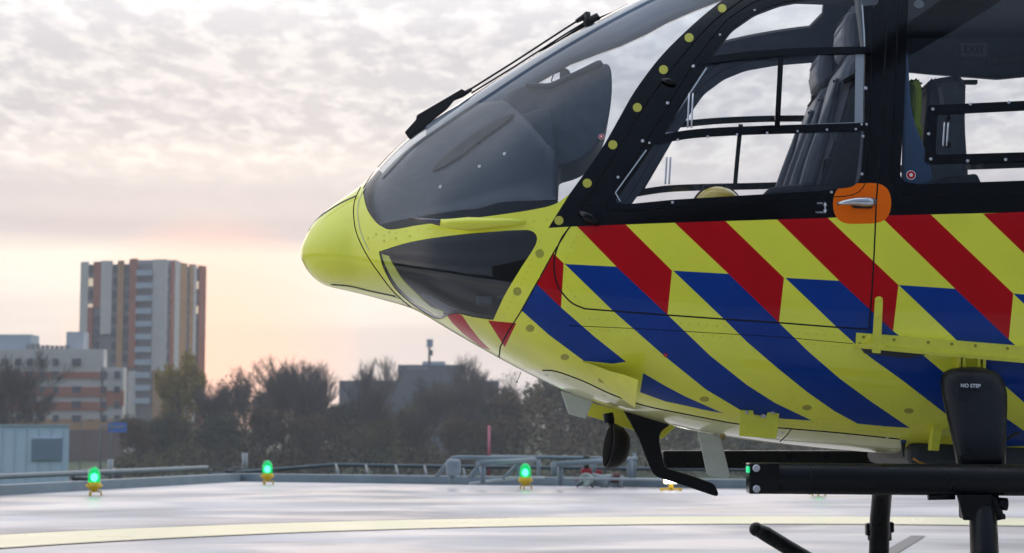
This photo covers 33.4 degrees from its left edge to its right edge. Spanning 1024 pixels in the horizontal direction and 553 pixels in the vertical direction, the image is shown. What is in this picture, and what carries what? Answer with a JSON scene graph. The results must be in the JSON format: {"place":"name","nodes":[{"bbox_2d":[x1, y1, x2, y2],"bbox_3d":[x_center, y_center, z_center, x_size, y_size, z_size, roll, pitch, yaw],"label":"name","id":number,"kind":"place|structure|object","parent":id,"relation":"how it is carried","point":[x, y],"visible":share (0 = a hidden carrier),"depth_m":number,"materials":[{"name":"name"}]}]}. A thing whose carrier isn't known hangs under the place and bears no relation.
{"place":"outdoors","nodes":[
{"label":"outdoors","id":0,"kind":"place"},
{"bbox_2d":[108,459,112,478],"bbox_3d":[-7.017,3.373,29.819,0.099,0.354,0.095,-2,-5,22],"label":"marker post","id":1,"kind":"object","parent":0,"point":[110,465],"visible":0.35,"depth_m":29.78,"materials":[{"name":"grey"}]},
{"bbox_2d":[79,259,206,455],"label":"apartment tower","id":2,"kind":"structure","parent":0,"point":[141,321],"depth_m":393.79,"materials":[{"name":"grey"}]},
{"bbox_2d":[88,291,92,298],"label":"window","id":3,"kind":"structure","parent":2,"relation":"in","point":[90,294],"depth_m":394.93,"materials":[{"name":"grey glass"}]},
{"bbox_2d":[93,329,98,336],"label":"window","id":4,"kind":"structure","parent":2,"relation":"in","point":[95,331],"depth_m":393.68,"materials":[{"name":"grey glass"}]},
{"bbox_2d":[93,342,98,348],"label":"window","id":5,"kind":"structure","parent":2,"relation":"in","point":[95,344],"depth_m":393.49,"materials":[{"name":"grey glass"}]},
{"bbox_2d":[93,316,99,323],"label":"window","id":6,"kind":"structure","parent":2,"relation":"in","point":[96,320],"depth_m":393.97,"materials":[{"name":"grey glass"}]},
{"bbox_2d":[111,329,115,336],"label":"window","id":7,"kind":"structure","parent":2,"relation":"in","point":[113,331],"depth_m":393.59,"materials":[{"name":"grey glass"}]},
{"bbox_2d":[111,342,115,349],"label":"window","id":8,"kind":"structure","parent":2,"relation":"in","point":[113,344],"depth_m":393.30,"materials":[{"name":"grey glass"}]},
{"bbox_2d":[111,354,115,361],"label":"window","id":9,"kind":"structure","parent":2,"relation":"in","point":[113,356],"depth_m":393.01,"materials":[{"name":"grey glass"}]},
{"bbox_2d":[112,291,116,298],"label":"window","id":10,"kind":"structure","parent":2,"relation":"in","point":[114,293],"depth_m":394.36,"materials":[{"name":"grey glass"}]},
{"bbox_2d":[112,303,116,310],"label":"window","id":11,"kind":"structure","parent":2,"relation":"in","point":[114,305],"depth_m":394.07,"materials":[{"name":"grey glass"}]},
{"bbox_2d":[112,316,116,323],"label":"window","id":12,"kind":"structure","parent":2,"relation":"in","point":[114,318],"depth_m":393.78,"materials":[{"name":"grey glass"}]},
{"bbox_2d":[112,278,117,285],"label":"window","id":13,"kind":"structure","parent":2,"relation":"in","point":[114,282],"depth_m":394.55,"materials":[{"name":"grey glass"}]},
{"bbox_2d":[113,265,117,272],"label":"window","id":14,"kind":"structure","parent":2,"relation":"in","point":[115,267],"depth_m":394.84,"materials":[{"name":"grey glass"}]},
{"bbox_2d":[123,342,127,348],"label":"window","id":15,"kind":"structure","parent":2,"relation":"in","point":[125,344],"depth_m":393.01,"materials":[{"name":"grey glass"}]},
{"bbox_2d":[123,354,127,361],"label":"window","id":16,"kind":"structure","parent":2,"relation":"in","point":[125,356],"depth_m":392.72,"materials":[{"name":"grey glass"}]},
{"bbox_2d":[123,329,128,336],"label":"window","id":17,"kind":"structure","parent":2,"relation":"in","point":[125,331],"depth_m":393.20,"materials":[{"name":"grey glass"}]},
{"bbox_2d":[124,291,128,298],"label":"window","id":18,"kind":"structure","parent":2,"relation":"in","point":[126,293],"depth_m":393.97,"materials":[{"name":"grey glass"}]},
{"bbox_2d":[124,303,128,310],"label":"window","id":19,"kind":"structure","parent":2,"relation":"in","point":[126,305],"depth_m":393.78,"materials":[{"name":"grey glass"}]},
{"bbox_2d":[124,316,128,323],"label":"window","id":20,"kind":"structure","parent":2,"relation":"in","point":[126,318],"depth_m":393.49,"materials":[{"name":"grey glass"}]},
{"bbox_2d":[124,278,129,285],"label":"window","id":21,"kind":"structure","parent":2,"relation":"in","point":[126,280],"depth_m":394.26,"materials":[{"name":"grey glass"}]},
{"bbox_2d":[125,265,129,272],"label":"window","id":22,"kind":"structure","parent":2,"relation":"in","point":[127,267],"depth_m":394.50,"materials":[{"name":"grey glass"}]},
{"bbox_2d":[242,453,247,469],"bbox_3d":[-4.670,3.272,29.828,0.097,0.372,0.094,2,-5,-22],"label":"marker post","id":23,"kind":"object","parent":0,"point":[244,461],"visible":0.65,"depth_m":29.79,"materials":[{"name":"grey"}]},
{"bbox_2d":[339,339,498,457],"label":"office building","id":24,"kind":"structure","parent":0,"point":[429,370],"depth_m":359.43,"materials":[{"name":"blue grey painted concrete"},{"name":"dark glass"}]},
{"bbox_2d":[68,430,829,478],"bbox_3d":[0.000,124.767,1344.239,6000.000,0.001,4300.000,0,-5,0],"label":"ground","id":25,"kind":"structure","parent":0,"point":[73,465],"depth_m":254.33,"materials":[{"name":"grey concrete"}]},
{"bbox_2d":[0,371,21,423],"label":"bare tree","id":26,"kind":"object","parent":25,"relation":"on","point":[4,416],"visible":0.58,"depth_m":214.11,"materials":[{"name":"grey plant"}]},
{"bbox_2d":[0,424,69,483],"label":"service cabin","id":27,"kind":"object","parent":25,"relation":"on","point":[25,448],"visible":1,"depth_m":41.77,"materials":[{"name":"white"}]},
{"bbox_2d":[0,348,76,423],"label":"bare tree","id":28,"kind":"object","parent":25,"relation":"on","point":[13,384],"visible":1,"depth_m":200.23,"materials":[{"name":"brown plant"}]},
{"bbox_2d":[0,332,126,460],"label":"apartment block","id":29,"kind":"structure","parent":25,"relation":"on","point":[94,387],"depth_m":329.21,"materials":[{"name":"grey concrete"}]},
{"bbox_2d":[53,359,58,365],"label":"window","id":30,"kind":"structure","parent":29,"relation":"in","point":[55,361],"depth_m":329.42,"materials":[{"name":"grey glass"}]},
{"bbox_2d":[53,415,58,421],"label":"window","id":31,"kind":"structure","parent":29,"relation":"in","point":[55,417],"depth_m":328.45,"materials":[{"name":"grey glass"}]},
{"bbox_2d":[72,359,80,365],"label":"window","id":32,"kind":"structure","parent":29,"relation":"in","point":[74,361],"depth_m":329.42,"materials":[{"name":"grey glass"}]},
{"bbox_2d":[72,386,80,392],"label":"window","id":33,"kind":"structure","parent":29,"relation":"in","point":[75,389],"depth_m":328.93,"materials":[{"name":"grey glass"}]},
{"bbox_2d":[72,401,80,407],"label":"window","id":34,"kind":"structure","parent":29,"relation":"in","point":[75,404],"depth_m":328.69,"materials":[{"name":"grey glass"}]},
{"bbox_2d":[72,415,80,421],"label":"window","id":35,"kind":"structure","parent":29,"relation":"in","point":[75,418],"depth_m":328.45,"materials":[{"name":"grey glass"}]},
{"bbox_2d":[101,401,105,407],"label":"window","id":36,"kind":"structure","parent":29,"relation":"in","point":[103,403],"depth_m":328.69,"materials":[{"name":"grey glass"}]},
{"bbox_2d":[101,371,106,377],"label":"window","id":37,"kind":"structure","parent":29,"relation":"in","point":[103,373],"depth_m":329.18,"materials":[{"name":"grey glass"}]},
{"bbox_2d":[101,386,106,392],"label":"window","id":38,"kind":"structure","parent":29,"relation":"in","point":[103,388],"depth_m":328.93,"materials":[{"name":"grey glass"}]},
{"bbox_2d":[101,415,106,421],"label":"window","id":39,"kind":"structure","parent":29,"relation":"in","point":[103,417],"depth_m":328.45,"materials":[{"name":"grey glass"}]},
{"bbox_2d":[114,371,119,377],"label":"window","id":40,"kind":"structure","parent":29,"relation":"in","point":[116,373],"depth_m":329.18,"materials":[{"name":"grey glass"}]},
{"bbox_2d":[114,386,119,392],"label":"window","id":41,"kind":"structure","parent":29,"relation":"in","point":[116,388],"depth_m":328.93,"materials":[{"name":"grey glass"}]},
{"bbox_2d":[114,401,119,407],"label":"window","id":42,"kind":"structure","parent":29,"relation":"in","point":[116,403],"depth_m":328.69,"materials":[{"name":"grey glass"}]},
{"bbox_2d":[68,469,103,479],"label":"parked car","id":43,"kind":"object","parent":25,"relation":"on","point":[71,477],"visible":0.23,"depth_m":210.80,"materials":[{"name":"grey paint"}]},
{"bbox_2d":[79,419,92,476],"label":"street lamp","id":44,"kind":"object","parent":25,"relation":"on","point":[80,441],"visible":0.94,"depth_m":197.01,"materials":[{"name":"grey"}]},
{"bbox_2d":[101,468,125,478],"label":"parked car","id":45,"kind":"object","parent":25,"relation":"on","point":[118,476],"visible":0.38,"depth_m":213.79,"materials":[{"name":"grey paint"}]},
{"bbox_2d":[114,412,159,477],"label":"leafy tree","id":46,"kind":"object","parent":25,"relation":"on","point":[134,432],"visible":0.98,"depth_m":211.69,"materials":[{"name":"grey plant"}]},
{"bbox_2d":[140,419,174,476],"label":"leafy tree","id":47,"kind":"object","parent":25,"relation":"on","point":[164,443],"visible":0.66,"depth_m":220.72,"materials":[{"name":"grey plant"}]},
{"bbox_2d":[148,409,194,475],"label":"leafy tree","id":48,"kind":"object","parent":25,"relation":"on","point":[169,418],"visible":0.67,"depth_m":226.69,"materials":[{"name":"green plant"}]},
{"bbox_2d":[151,347,207,474],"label":"autumn tree","id":49,"kind":"object","parent":25,"relation":"on","point":[172,386],"visible":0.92,"depth_m":234.63,"materials":[{"name":"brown plant"}]},
{"bbox_2d":[186,379,237,471],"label":"bare tree","id":50,"kind":"object","parent":25,"relation":"on","point":[205,406],"visible":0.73,"depth_m":224.01,"materials":[{"name":"grey plant"}]},
{"bbox_2d":[189,391,236,473],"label":"leafy tree","id":51,"kind":"object","parent":25,"relation":"on","point":[231,400],"visible":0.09,"depth_m":240.02,"materials":[{"name":"green plant"}]},
{"bbox_2d":[208,464,230,472],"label":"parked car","id":52,"kind":"object","parent":25,"relation":"on","point":[210,470],"visible":0.16,"depth_m":237.80,"materials":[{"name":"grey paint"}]},
{"bbox_2d":[189,412,251,471],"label":"leafy tree","id":53,"kind":"object","parent":25,"relation":"on","point":[223,427],"visible":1,"depth_m":215.96,"materials":[{"name":"green plant"}]},
{"bbox_2d":[213,371,263,462],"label":"bare tree","id":54,"kind":"object","parent":25,"relation":"on","point":[241,395],"visible":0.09,"depth_m":263.10,"materials":[{"name":"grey plant"}]},
{"bbox_2d":[218,368,270,447],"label":"bare tree","id":55,"kind":"object","parent":25,"relation":"on","point":[236,394],"visible":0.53,"depth_m":249.37,"materials":[{"name":"brown plant"}]},
{"bbox_2d":[233,402,289,468],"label":"leafy tree","id":56,"kind":"object","parent":25,"relation":"on","point":[262,423],"visible":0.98,"depth_m":222.32,"materials":[{"name":"green plant"}]},
{"bbox_2d":[228,355,311,471],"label":"bare tree","id":57,"kind":"object","parent":25,"relation":"on","point":[263,401],"visible":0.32,"depth_m":236.79,"materials":[{"name":"brown plant"}]},
{"bbox_2d":[260,361,300,461],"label":"bare tree","id":58,"kind":"object","parent":25,"relation":"on","point":[276,403],"visible":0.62,"depth_m":226.34,"materials":[{"name":"brown plant"}]},
{"bbox_2d":[271,407,324,473],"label":"leafy tree","id":59,"kind":"object","parent":25,"relation":"on","point":[289,425],"visible":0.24,"depth_m":225.86,"materials":[{"name":"green plant"}]},
{"bbox_2d":[269,358,334,473],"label":"bare tree","id":60,"kind":"object","parent":25,"relation":"on","point":[293,372],"visible":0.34,"depth_m":227.82,"materials":[{"name":"brown plant"}]},
{"bbox_2d":[270,366,344,473],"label":"bare tree","id":61,"kind":"object","parent":25,"relation":"on","point":[298,399],"visible":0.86,"depth_m":224.41,"materials":[{"name":"brown plant"}]},
{"bbox_2d":[286,411,348,473],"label":"leafy tree","id":62,"kind":"object","parent":25,"relation":"on","point":[313,429],"visible":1,"depth_m":220.60,"materials":[{"name":"green plant"}]},
{"bbox_2d":[299,360,339,470],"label":"bare tree","id":63,"kind":"object","parent":25,"relation":"on","point":[330,397],"visible":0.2,"depth_m":251.79,"materials":[{"name":"brown plant"}]},
{"bbox_2d":[309,363,338,455],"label":"bare tree","id":64,"kind":"object","parent":25,"relation":"on","point":[327,381],"depth_m":262.00,"materials":[{"name":"brown plant"}]},
{"bbox_2d":[323,401,363,473],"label":"leafy tree","id":65,"kind":"object","parent":25,"relation":"on","point":[349,409],"visible":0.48,"depth_m":237.19,"materials":[{"name":"green plant"}]},
{"bbox_2d":[342,357,384,405],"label":"bare tree","id":66,"kind":"object","parent":25,"relation":"on","point":[373,384],"visible":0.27,"depth_m":301.30,"materials":[{"name":"brown plant"}]},
{"bbox_2d":[338,369,390,474],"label":"bare tree","id":67,"kind":"object","parent":25,"relation":"on","point":[370,401],"visible":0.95,"depth_m":222.35,"materials":[{"name":"brown plant"}]},
{"bbox_2d":[342,418,403,474],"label":"leafy tree","id":68,"kind":"object","parent":25,"relation":"on","point":[380,434],"visible":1,"depth_m":219.75,"materials":[{"name":"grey plant"}]},
{"bbox_2d":[358,403,398,474],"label":"leafy tree","id":69,"kind":"object","parent":25,"relation":"on","point":[384,415],"visible":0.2,"depth_m":235.94,"materials":[{"name":"green plant"}]},
{"bbox_2d":[360,354,407,416],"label":"bare tree","id":70,"kind":"object","parent":25,"relation":"on","point":[386,376],"visible":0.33,"depth_m":308.66,"materials":[{"name":"brown plant"}]},
{"bbox_2d":[392,405,432,474],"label":"leafy tree","id":71,"kind":"object","parent":25,"relation":"on","point":[409,431],"visible":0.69,"depth_m":228.57,"materials":[{"name":"green plant"}]},
{"bbox_2d":[401,382,461,459],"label":"leafy tree","id":72,"kind":"object","parent":25,"relation":"on","point":[411,407],"visible":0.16,"depth_m":243.24,"materials":[{"name":"green plant"}]},
{"bbox_2d":[401,375,463,474],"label":"bare tree","id":73,"kind":"object","parent":25,"relation":"on","point":[436,402],"visible":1,"depth_m":224.98,"materials":[{"name":"brown plant"}]},
{"bbox_2d":[422,414,482,475],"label":"leafy tree","id":74,"kind":"object","parent":25,"relation":"on","point":[455,430],"visible":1,"depth_m":220.46,"materials":[{"name":"green plant"}]},
{"bbox_2d":[446,352,488,396],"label":"bare tree","id":75,"kind":"object","parent":25,"relation":"on","point":[456,372],"visible":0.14,"depth_m":300.40,"materials":[{"name":"grey plant"}]},
{"bbox_2d":[449,358,489,445],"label":"bare tree","id":76,"kind":"object","parent":25,"relation":"on","point":[461,382],"visible":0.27,"depth_m":290.77,"materials":[{"name":"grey plant"}]},
{"bbox_2d":[444,398,499,474],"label":"leafy tree","id":77,"kind":"object","parent":25,"relation":"on","point":[486,417],"visible":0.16,"depth_m":236.33,"materials":[{"name":"green plant"}]},
{"bbox_2d":[113,380,834,476],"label":"undergrowth","id":78,"kind":"object","parent":25,"relation":"on","point":[398,452],"visible":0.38,"depth_m":232.85,"materials":[{"name":"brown plant"}]},
{"bbox_2d":[446,366,501,475],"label":"bare tree","id":79,"kind":"object","parent":25,"relation":"on","point":[468,408],"visible":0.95,"depth_m":225.24,"materials":[{"name":"grey plant"}]},
{"bbox_2d":[472,414,515,475],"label":"leafy tree","id":80,"kind":"object","parent":25,"relation":"on","point":[498,430],"visible":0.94,"depth_m":221.99,"materials":[{"name":"green plant"}]},
{"bbox_2d":[479,371,523,472],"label":"bare tree","id":81,"kind":"object","parent":25,"relation":"on","point":[500,389],"visible":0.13,"depth_m":251.79,"materials":[{"name":"brown plant"}]},
{"bbox_2d":[487,387,545,454],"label":"leafy tree","id":82,"kind":"object","parent":25,"relation":"on","point":[507,404],"visible":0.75,"depth_m":236.67,"materials":[{"name":"green plant"}]},
{"bbox_2d":[522,378,578,461],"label":"leafy tree","id":83,"kind":"object","parent":25,"relation":"on","point":[550,392],"visible":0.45,"depth_m":243.69,"materials":[{"name":"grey plant"}]},
{"bbox_2d":[564,402,610,454],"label":"leafy tree","id":84,"kind":"object","parent":25,"relation":"on","point":[587,424],"visible":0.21,"depth_m":239.98,"materials":[{"name":"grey plant"}]},
{"bbox_2d":[669,427,697,472],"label":"leafy tree","id":85,"kind":"object","parent":25,"relation":"on","point":[685,435],"visible":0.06,"depth_m":245.86,"materials":[{"name":"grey plant"}]},
{"bbox_2d":[488,425,489,475],"bbox_3d":[-0.314,2.385,23.381,0.034,0.691,0.034,-2,-5,22],"label":"marker pole","id":86,"kind":"object","parent":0,"point":[488,446],"visible":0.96,"depth_m":23.37,"materials":[{"name":"red"}]},
{"bbox_2d":[0,481,1023,552],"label":"helideck","id":87,"kind":"object","parent":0,"point":[231,503],"visible":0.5,"depth_m":13.46,"materials":[{"name":"concrete"}]},
{"bbox_2d":[86,467,102,495],"bbox_3d":[-4.238,2.077,17.310,0.168,0.292,0.166,0,-5,0],"label":"deck lamp","id":88,"kind":"object","parent":87,"relation":"on","point":[93,484],"visible":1,"depth_m":17.26,"materials":[{"name":"glass"}]},
{"bbox_2d":[0,465,240,495],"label":"edge beam","id":89,"kind":"structure","parent":87,"relation":"on","point":[77,483],"depth_m":19.41,"materials":[{"name":"metal"}]},
{"bbox_2d":[260,460,273,484],"bbox_3d":[-2.959,2.370,20.642,0.168,0.292,0.166,0,-5,0],"label":"deck lamp","id":90,"kind":"object","parent":87,"relation":"on","point":[267,473],"visible":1,"depth_m":20.60,"materials":[{"name":"green"}]},
{"bbox_2d":[446,459,460,483],"bbox_3d":[-0.670,2.223,19.480,0.170,0.277,0.140,0,-5,0],"label":"junction box","id":91,"kind":"object","parent":87,"relation":"on","point":[453,468],"visible":1,"depth_m":19.42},
{"bbox_2d":[0,523,968,547],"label":"circle outline","id":92,"kind":"object","parent":87,"relation":"on","point":[484,526],"visible":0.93,"depth_m":11.84,"materials":[{"name":"grey"}]},
{"bbox_2d":[469,478,515,484],"bbox_3d":[-0.195,2.330,19.471,0.702,0.076,0.030,3,-6,-35],"label":"hose","id":93,"kind":"object","parent":87,"relation":"on","point":[478,482],"visible":0.5,"depth_m":19.43,"materials":[{"name":"grey"}]},
{"bbox_2d":[241,473,745,487],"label":"edge beam","id":94,"kind":"structure","parent":87,"relation":"on","point":[432,479],"depth_m":20.82,"materials":[{"name":"metal"}]},
{"bbox_2d":[209,463,745,475],"bbox_3d":[0.362,2.503,21.815,8.275,0.207,1.333,0,-5,4],"label":"net rail","id":95,"kind":"object","parent":94,"relation":"attached to","point":[367,465],"visible":0.66,"depth_m":22.16,"materials":[{"name":"grey"}]},
{"bbox_2d":[476,457,540,482],"bbox_3d":[-0.051,2.200,19.409,0.210,0.274,1.233,-4,-6,39],"label":"pipe frame","id":96,"kind":"object","parent":87,"relation":"on","point":[517,462],"visible":0.91,"depth_m":19.36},
{"bbox_2d":[0,516,1023,547],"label":"landing circle","id":97,"kind":"object","parent":87,"relation":"on","point":[38,539],"visible":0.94,"depth_m":12.15,"materials":[{"name":"paint"}]},
{"bbox_2d":[4,515,1023,533],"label":"circle outline","id":98,"kind":"object","parent":97,"relation":"on","point":[561,516],"visible":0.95,"depth_m":13.15,"materials":[{"name":"yellow"}]},
{"bbox_2d":[434,455,602,479],"bbox_3d":[0.307,2.260,20.280,2.426,0.285,0.848,0,-5,0],"label":"pipe frame","id":99,"kind":"object","parent":87,"relation":"on","point":[474,473],"visible":0.64,"depth_m":19.88,"materials":[{"name":"metal"}]},
{"bbox_2d":[505,476,544,478],"bbox_3d":[0.148,2.296,19.474,0.596,0.037,0.030,5,-7,-42],"label":"hose","id":100,"kind":"object","parent":87,"relation":"on","point":[532,477],"visible":0.81,"depth_m":19.53,"materials":[{"name":"grey"}]},
{"bbox_2d":[518,463,532,489],"bbox_3d":[0.149,2.232,19.069,0.168,0.292,0.166,0,-5,0],"label":"deck lamp","id":101,"kind":"object","parent":87,"relation":"on","point":[524,479],"visible":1,"depth_m":19.02,"materials":[{"name":"green"}]},
{"bbox_2d":[551,453,637,484],"bbox_3d":[0.953,2.201,19.586,1.000,0.342,1.453,0,-5,0],"label":"pipe frame","id":102,"kind":"object","parent":87,"relation":"on","point":[631,466],"visible":0.92,"depth_m":19.27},
{"bbox_2d":[575,455,622,487],"bbox_3d":[0.992,2.252,19.738,0.570,0.376,0.261,2,-5,-17],"label":"fire monitor","id":103,"kind":"object","parent":87,"relation":"on","point":[586,470],"visible":0.81,"depth_m":19.69,"materials":[{"name":"grey"}]},
{"bbox_2d":[565,477,662,480],"bbox_3d":[1.653,2.325,19.472,2.140,0.089,0.030,1,-5,-11],"label":"hose","id":104,"kind":"object","parent":87,"relation":"on","point":[601,478],"visible":0.6,"depth_m":19.37,"materials":[{"name":"grey"}]},
{"bbox_2d":[300,0,1023,552],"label":"helicopter","id":105,"kind":"object","parent":87,"relation":"on","point":[844,294],"visible":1,"depth_m":6.34,"materials":[{"name":"yellow paint"}]},
{"bbox_2d":[660,479,681,490],"bbox_3d":[1.731,2.260,18.586,0.240,0.150,0.098,0,-5,0],"label":"flood light","id":106,"kind":"object","parent":87,"relation":"on","point":[670,486],"visible":0.62,"depth_m":18.56,"materials":[{"name":"yellow paint"}]},
{"bbox_2d":[889,535,923,552],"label":"deck line","id":107,"kind":"object","parent":87,"relation":"on","point":[903,544],"visible":1,"depth_m":10.09,"materials":[{"name":"grey"}]},
{"bbox_2d":[0,0,1023,429],"label":"sky","id":108,"kind":"structure","parent":0,"point":[213,134],"materials":[{"name":"white"}]},
{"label":"pavement","id":109,"kind":"structure","parent":0,"visible":0},
{"bbox_2d":[99,423,126,479],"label":"road sign","id":110,"kind":"object","parent":109,"relation":"on","point":[119,427],"visible":0.87,"depth_m":204.10,"materials":[{"name":"blue"}]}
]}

